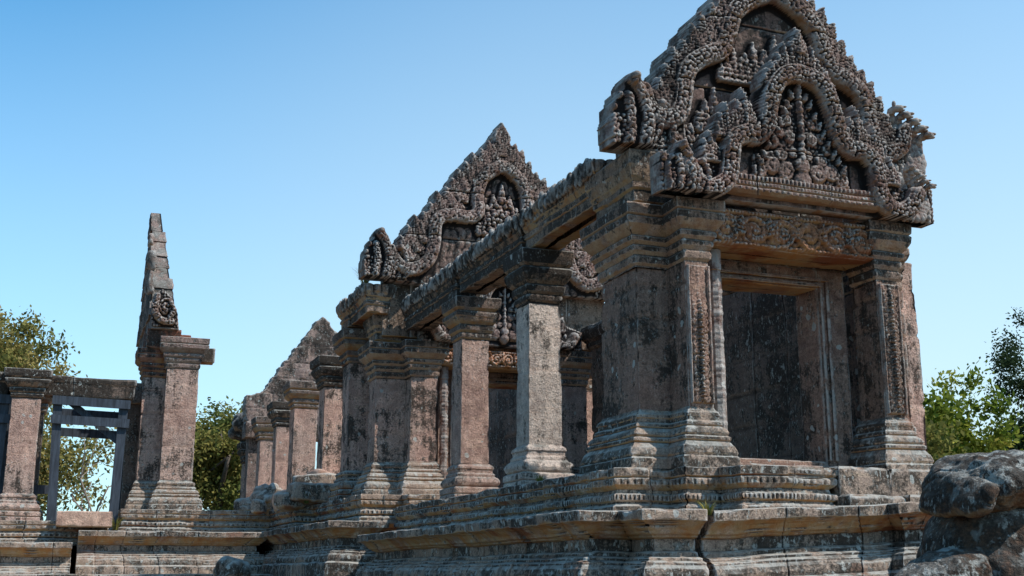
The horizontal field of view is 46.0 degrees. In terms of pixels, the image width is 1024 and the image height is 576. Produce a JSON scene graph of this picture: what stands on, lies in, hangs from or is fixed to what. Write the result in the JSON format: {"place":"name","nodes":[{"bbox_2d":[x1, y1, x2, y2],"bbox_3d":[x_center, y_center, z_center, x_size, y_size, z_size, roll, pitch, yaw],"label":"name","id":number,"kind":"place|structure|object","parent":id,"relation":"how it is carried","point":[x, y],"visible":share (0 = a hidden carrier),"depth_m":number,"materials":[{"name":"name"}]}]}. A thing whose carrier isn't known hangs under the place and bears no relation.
{"place":"outdoors","nodes":[
{"label":"outdoors","id":0,"kind":"place"},
{"bbox_2d":[34,397,51,520],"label":"stone column","id":1,"kind":"structure","parent":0,"point":[46,403],"depth_m":29.70,"materials":[{"name":"stone"}]},
{"bbox_2d":[120,213,215,509],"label":"gable pier","id":2,"kind":"structure","parent":0,"point":[158,457],"depth_m":29.03,"materials":[{"name":"stone"}]},
{"bbox_2d":[237,442,245,497],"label":"stone column","id":3,"kind":"structure","parent":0,"point":[241,447],"depth_m":40.73,"materials":[{"name":"stone"}]},
{"bbox_2d":[228,413,245,441],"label":"fallen stone","id":4,"kind":"object","parent":3,"relation":"on","point":[235,432],"visible":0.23,"depth_m":40.96,"materials":[{"name":"stone"}]},
{"bbox_2d":[251,416,273,486],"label":"stone column","id":5,"kind":"structure","parent":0,"point":[262,428],"depth_m":37.71,"materials":[{"name":"stone"}]},
{"bbox_2d":[267,401,290,489],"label":"stone column","id":6,"kind":"structure","parent":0,"point":[278,414],"depth_m":35.06,"materials":[{"name":"stone"}]},
{"bbox_2d":[283,380,318,489],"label":"stone column","id":7,"kind":"structure","parent":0,"point":[301,398],"depth_m":31.65,"materials":[{"name":"stone"}]},
{"bbox_2d":[242,317,385,529],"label":"gable wall","id":8,"kind":"structure","parent":0,"point":[315,342],"depth_m":39.78,"materials":[{"name":"stone"}]},
{"bbox_2d":[310,355,342,473],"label":"stone column","id":9,"kind":"structure","parent":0,"point":[327,373],"depth_m":27.95,"materials":[{"name":"stone"}]},
{"bbox_2d":[0,0,1023,520],"label":"sky","id":10,"kind":"structure","parent":0,"point":[269,140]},
{"bbox_3d":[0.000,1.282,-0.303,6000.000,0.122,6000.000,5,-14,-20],"label":"ground","id":11,"kind":"structure","parent":0,"visible":0},
{"bbox_2d":[0,304,87,424],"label":"broadleaf tree","id":12,"kind":"object","parent":11,"relation":"on","point":[18,354],"visible":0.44,"depth_m":42.09,"materials":[{"name":"green plant"}]},
{"bbox_2d":[0,520,107,573],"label":"temple plinth","id":13,"kind":"structure","parent":11,"relation":"on","point":[34,547],"depth_m":25.49,"materials":[{"name":"stone"}]},
{"bbox_2d":[0,394,11,493],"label":"timber prop","id":14,"kind":"object","parent":13,"relation":"on","point":[5,405],"visible":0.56,"depth_m":27.27,"materials":[{"name":"grey wood"}]},
{"bbox_2d":[0,372,9,394],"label":"stone beam","id":15,"kind":"structure","parent":14,"relation":"on","point":[4,388],"depth_m":27.36,"materials":[{"name":"stone"}]},
{"bbox_2d":[0,367,52,519],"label":"stone column","id":16,"kind":"structure","parent":13,"relation":"on","point":[27,391],"depth_m":27.02,"materials":[{"name":"stone"}]},
{"bbox_2d":[34,395,130,523],"bbox_3d":[-10.162,4.059,28.249,2.152,2.843,1.510,5,-14,-20],"label":"timber prop","id":17,"kind":"object","parent":13,"relation":"on","point":[100,421],"visible":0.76,"depth_m":27.86,"materials":[{"name":"grey wood"}]},
{"bbox_2d":[45,375,136,401],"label":"stone beam","id":18,"kind":"structure","parent":17,"relation":"on","point":[60,385],"depth_m":28.00,"materials":[{"name":"stone"}]},
{"bbox_2d":[55,511,112,527],"bbox_3d":[-9.377,5.073,26.414,1.165,0.343,0.520,5,-14,-20],"label":"fallen stone","id":19,"kind":"object","parent":13,"relation":"on","point":[87,519],"visible":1,"depth_m":26.19,"materials":[{"name":"stone"}]},
{"bbox_2d":[37,404,116,520],"bbox_3d":[-14.442,6.592,37.974,4.887,7.263,4.875,5,-14,-20],"label":"broadleaf tree","id":20,"kind":"object","parent":11,"relation":"on","point":[67,459],"visible":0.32,"depth_m":37.68,"materials":[{"name":"green plant"}]},
{"bbox_2d":[70,438,110,510],"bbox_3d":[-12.018,6.942,35.050,1.388,5.260,1.301,-4,-14,17],"label":"bare tree","id":21,"kind":"object","parent":11,"relation":"on","point":[85,494],"visible":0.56,"depth_m":34.97,"materials":[{"name":"brown plant"}]},
{"bbox_2d":[0,574,272,575],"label":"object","id":22,"kind":"structure","parent":11,"relation":"on","point":[120,575],"depth_m":24.84,"materials":[{"name":"stone"}]},
{"bbox_2d":[70,509,270,573],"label":"temple plinth","id":23,"kind":"structure","parent":11,"relation":"on","point":[154,541],"depth_m":26.99,"materials":[{"name":"stone"}]},
{"bbox_2d":[110,516,122,529],"bbox_3d":[-8.731,5.167,26.519,0.480,0.306,0.451,5,-14,-20],"label":"weed tuft","id":24,"kind":"object","parent":23,"relation":"on","point":[118,522],"visible":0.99,"depth_m":26.47,"materials":[{"name":"green plant"}]},
{"bbox_2d":[234,497,250,510],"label":"fallen stone","id":25,"kind":"object","parent":23,"relation":"on","point":[242,504],"visible":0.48,"depth_m":28.65,"materials":[{"name":"stone"}]},
{"bbox_2d":[251,499,266,514],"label":"fallen stone","id":26,"kind":"object","parent":23,"relation":"on","point":[258,506],"visible":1,"depth_m":28.07,"materials":[{"name":"stone"}]},
{"bbox_2d":[192,395,242,510],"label":"broadleaf tree","id":27,"kind":"object","parent":11,"relation":"on","point":[217,468],"visible":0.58,"depth_m":44.48,"materials":[{"name":"green plant"}]},
{"bbox_2d":[213,556,251,575],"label":"fallen stone","id":28,"kind":"object","parent":11,"relation":"on","point":[228,566],"visible":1,"depth_m":23.92,"materials":[{"name":"stone"}]},
{"bbox_2d":[256,494,439,575],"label":"temple plinth","id":29,"kind":"structure","parent":11,"relation":"on","point":[315,540],"depth_m":22.99,"materials":[{"name":"stone"}]},
{"bbox_2d":[249,483,281,515],"bbox_3d":[-5.892,5.106,28.903,0.783,0.856,0.766,-9,-16,33],"label":"fallen stone","id":30,"kind":"object","parent":29,"relation":"on","point":[265,492],"visible":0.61,"depth_m":28.69,"materials":[{"name":"stone"}]},
{"bbox_2d":[272,490,285,511],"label":"fallen stone","id":31,"kind":"object","parent":29,"relation":"on","point":[275,508],"visible":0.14,"depth_m":27.84,"materials":[{"name":"stone"}]},
{"bbox_2d":[274,492,307,511],"bbox_3d":[-4.781,4.651,26.143,0.679,0.419,0.745,-12,-18,42],"label":"fallen stone","id":32,"kind":"object","parent":29,"relation":"on","point":[283,502],"visible":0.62,"depth_m":25.84,"materials":[{"name":"stone"}]},
{"bbox_2d":[286,482,331,504],"bbox_3d":[-4.310,4.452,26.084,1.093,0.490,0.654,6,-15,-24],"label":"fallen stone","id":33,"kind":"object","parent":29,"relation":"on","point":[318,492],"visible":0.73,"depth_m":25.78,"materials":[{"name":"stone"}]},
{"bbox_2d":[292,473,335,483],"bbox_3d":[-4.389,4.308,26.924,1.067,0.369,0.662,5,-14,-20],"label":"fallen stone","id":34,"kind":"object","parent":33,"relation":"on","point":[321,478],"visible":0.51,"depth_m":26.66,"materials":[{"name":"stone"}]},
{"bbox_2d":[307,469,329,473],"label":"fallen stone","id":35,"kind":"object","parent":34,"relation":"on","point":[315,471],"visible":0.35,"depth_m":26.87,"materials":[{"name":"stone"}]},
{"bbox_2d":[328,328,368,500],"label":"stone column","id":36,"kind":"structure","parent":29,"relation":"on","point":[348,343],"depth_m":25.03,"materials":[{"name":"stone"}]},
{"bbox_2d":[336,297,363,328],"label":"stone beam","id":37,"kind":"structure","parent":36,"relation":"on","point":[343,313],"depth_m":25.49,"materials":[{"name":"stone"}]},
{"bbox_2d":[351,123,604,495],"bbox_3d":[-0.390,0.420,25.253,5.899,7.919,1.704,5,-14,-20],"label":"temple gateway","id":38,"kind":"object","parent":29,"relation":"on","point":[493,181],"visible":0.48,"depth_m":24.49,"materials":[{"name":"stone"}]},
{"bbox_2d":[347,282,396,325],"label":"stone beam","id":39,"kind":"structure","parent":38,"relation":"attached to","point":[365,301],"depth_m":24.11,"materials":[{"name":"stone"}]},
{"bbox_2d":[488,388,516,487],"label":"hall wall","id":40,"kind":"structure","parent":29,"relation":"on","point":[502,428],"depth_m":31.56,"materials":[{"name":"black stone"}]},
{"bbox_2d":[355,465,837,575],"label":"temple plinth","id":41,"kind":"structure","parent":11,"relation":"on","point":[629,521],"depth_m":13.87,"materials":[{"name":"stone"}]},
{"bbox_2d":[439,295,500,498],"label":"stone column","id":42,"kind":"structure","parent":41,"relation":"on","point":[469,322],"depth_m":20.49,"materials":[{"name":"stone"}]},
{"bbox_2d":[400,263,482,330],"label":"stone beam","id":43,"kind":"structure","parent":42,"relation":"on","point":[420,305],"depth_m":22.53,"materials":[{"name":"stone"}]},
{"bbox_2d":[503,247,574,486],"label":"stone column","id":44,"kind":"structure","parent":41,"relation":"on","point":[536,280],"depth_m":17.68,"materials":[{"name":"stone"}]},
{"bbox_2d":[453,213,525,294],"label":"stone beam","id":45,"kind":"structure","parent":44,"relation":"on","point":[478,267],"depth_m":19.73,"materials":[{"name":"stone"}]},
{"bbox_2d":[518,158,612,249],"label":"stone beam","id":46,"kind":"structure","parent":44,"relation":"on","point":[560,214],"depth_m":17.00,"materials":[{"name":"stone"}]},
{"bbox_2d":[535,475,546,481],"bbox_3d":[0.376,2.577,16.263,0.193,0.126,0.212,5,-14,-20],"label":"weed tuft","id":47,"kind":"object","parent":41,"relation":"on","point":[540,478],"visible":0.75,"depth_m":16.22,"materials":[{"name":"green plant"}]},
{"bbox_2d":[696,500,715,514],"bbox_3d":[2.091,2.355,12.922,0.283,0.161,0.261,5,-14,-20],"label":"weed tuft","id":48,"kind":"object","parent":41,"relation":"on","point":[707,508],"visible":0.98,"depth_m":12.87,"materials":[{"name":"green plant"}]},
{"bbox_2d":[580,263,926,460],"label":"hall wall","id":49,"kind":"structure","parent":41,"relation":"on","point":[764,408],"depth_m":18.98,"materials":[{"name":"black stone"}]},
{"bbox_2d":[579,0,936,473],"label":"temple porch","id":50,"kind":"object","parent":41,"relation":"on","point":[764,146],"visible":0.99,"depth_m":15.20,"materials":[{"name":"stone"}]},
{"bbox_2d":[695,502,931,575],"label":"stair block","id":51,"kind":"structure","parent":11,"relation":"on","point":[872,540],"depth_m":13.33,"materials":[{"name":"stone"}]},
{"bbox_2d":[829,466,891,505],"bbox_3d":[3.992,2.388,14.162,0.739,0.533,0.577,5,-14,-20],"label":"step stone","id":52,"kind":"object","parent":51,"relation":"on","point":[859,480],"visible":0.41,"depth_m":13.92,"materials":[{"name":"stone"}]},
{"bbox_2d":[838,494,907,505],"bbox_3d":[4.131,2.490,13.762,0.824,0.260,0.232,5,-14,-20],"label":"step stone","id":53,"kind":"object","parent":51,"relation":"on","point":[856,499],"visible":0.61,"depth_m":13.66,"materials":[{"name":"stone"}]},
{"bbox_2d":[887,469,929,495],"bbox_3d":[4.802,2.447,14.476,1.003,0.513,0.552,5,-14,-20],"label":"step stone","id":54,"kind":"object","parent":51,"relation":"on","point":[906,481],"visible":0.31,"depth_m":14.17,"materials":[{"name":"stone"}]},
{"bbox_2d":[902,495,919,501],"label":"step stone","id":55,"kind":"object","parent":51,"relation":"on","point":[913,498],"visible":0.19,"depth_m":13.89,"materials":[{"name":"stone"}]},
{"bbox_2d":[924,400,973,463],"bbox_3d":[8.754,4.931,26.381,2.643,5.161,3.247,5,-14,-20],"label":"shrub","id":56,"kind":"object","parent":11,"relation":"on","point":[933,446],"visible":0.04,"depth_m":26.03,"materials":[{"name":"green plant"}]},
{"bbox_2d":[895,450,1023,575],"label":"weathered boulder","id":57,"kind":"object","parent":11,"relation":"on","point":[972,504],"visible":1,"depth_m":8.46,"materials":[{"name":"grey stone"}]},
{"bbox_2d":[922,359,1023,454],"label":"broadleaf tree","id":58,"kind":"object","parent":11,"relation":"on","point":[998,438],"visible":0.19,"depth_m":29.64,"materials":[{"name":"green plant"}]},
{"bbox_2d":[974,406,1023,451],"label":"broadleaf tree","id":59,"kind":"object","parent":11,"relation":"on","point":[1020,445],"visible":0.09,"depth_m":33.14,"materials":[{"name":"green plant"}]},
{"bbox_2d":[979,307,1023,413],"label":"broadleaf tree","id":60,"kind":"object","parent":11,"relation":"on","point":[1006,360],"visible":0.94,"depth_m":39.39,"materials":[{"name":"green plant"}]}
]}

